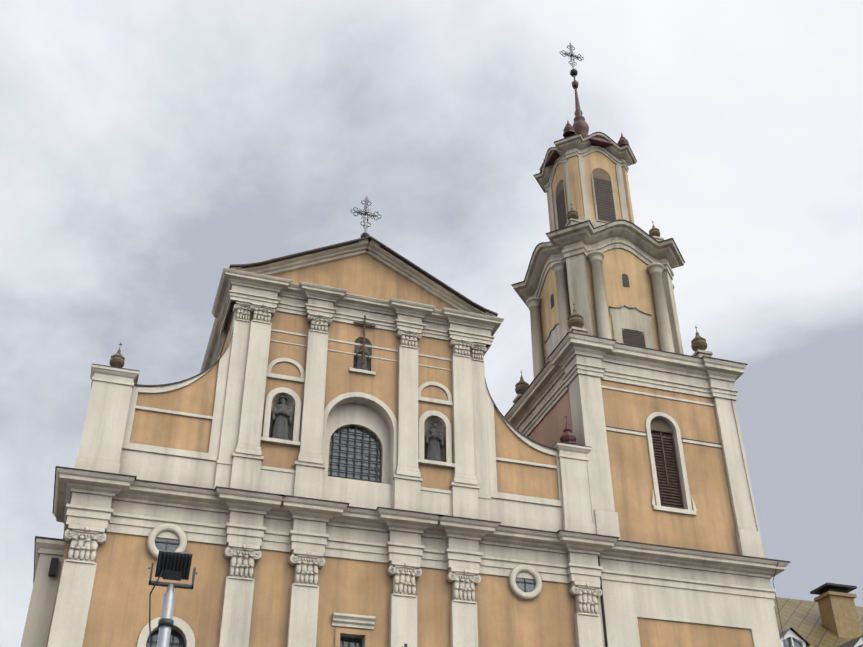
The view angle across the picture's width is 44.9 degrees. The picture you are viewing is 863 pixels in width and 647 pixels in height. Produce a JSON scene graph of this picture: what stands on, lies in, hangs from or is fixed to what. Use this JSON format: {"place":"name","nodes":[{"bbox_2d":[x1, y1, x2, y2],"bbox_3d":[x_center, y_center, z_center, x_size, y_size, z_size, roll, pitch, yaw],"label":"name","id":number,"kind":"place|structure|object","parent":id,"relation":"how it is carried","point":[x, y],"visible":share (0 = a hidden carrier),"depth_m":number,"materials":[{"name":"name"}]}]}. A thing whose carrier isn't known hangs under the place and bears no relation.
{"place":"outdoors","nodes":[
{"label":"outdoors","id":0,"kind":"place"},
{"bbox_2d":[0,0,862,646],"label":"sky","id":1,"kind":"structure","parent":0,"point":[149,149],"materials":[{"name":"grey"}]},
{"bbox_2d":[774,583,862,646],"bbox_3d":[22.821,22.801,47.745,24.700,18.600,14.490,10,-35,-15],"label":"neighbour building","id":2,"kind":"structure","parent":0,"point":[831,615],"depth_m":47.20,"materials":[{"name":"brown tile"}]},
{"label":"ground","id":3,"kind":"structure","parent":0,"visible":0},
{"bbox_2d":[20,536,65,646],"bbox_3d":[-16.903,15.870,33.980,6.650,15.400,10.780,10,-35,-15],"label":"side annex","id":4,"kind":"object","parent":3,"relation":"on","point":[48,555],"visible":0.81,"depth_m":34.03,"materials":[{"name":"grey paint"}]},
{"bbox_2d":[148,550,197,646],"bbox_3d":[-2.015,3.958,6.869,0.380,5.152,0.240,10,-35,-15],"label":"floodlight pole","id":5,"kind":"object","parent":3,"relation":"on","point":[173,565],"visible":1,"depth_m":8.15,"materials":[{"name":"grey metal"}]},
{"bbox_2d":[46,196,789,646],"bbox_3d":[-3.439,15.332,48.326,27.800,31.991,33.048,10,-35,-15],"label":"church facade","id":6,"kind":"structure","parent":3,"relation":"on","point":[328,446],"depth_m":37.91,"materials":[{"name":"beige paint"}]},
{"bbox_2d":[504,43,764,557],"bbox_3d":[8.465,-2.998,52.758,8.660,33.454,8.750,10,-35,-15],"label":"bell tower","id":7,"kind":"structure","parent":6,"relation":"on","point":[632,391],"depth_m":45.40,"materials":[{"name":"orange"}]},
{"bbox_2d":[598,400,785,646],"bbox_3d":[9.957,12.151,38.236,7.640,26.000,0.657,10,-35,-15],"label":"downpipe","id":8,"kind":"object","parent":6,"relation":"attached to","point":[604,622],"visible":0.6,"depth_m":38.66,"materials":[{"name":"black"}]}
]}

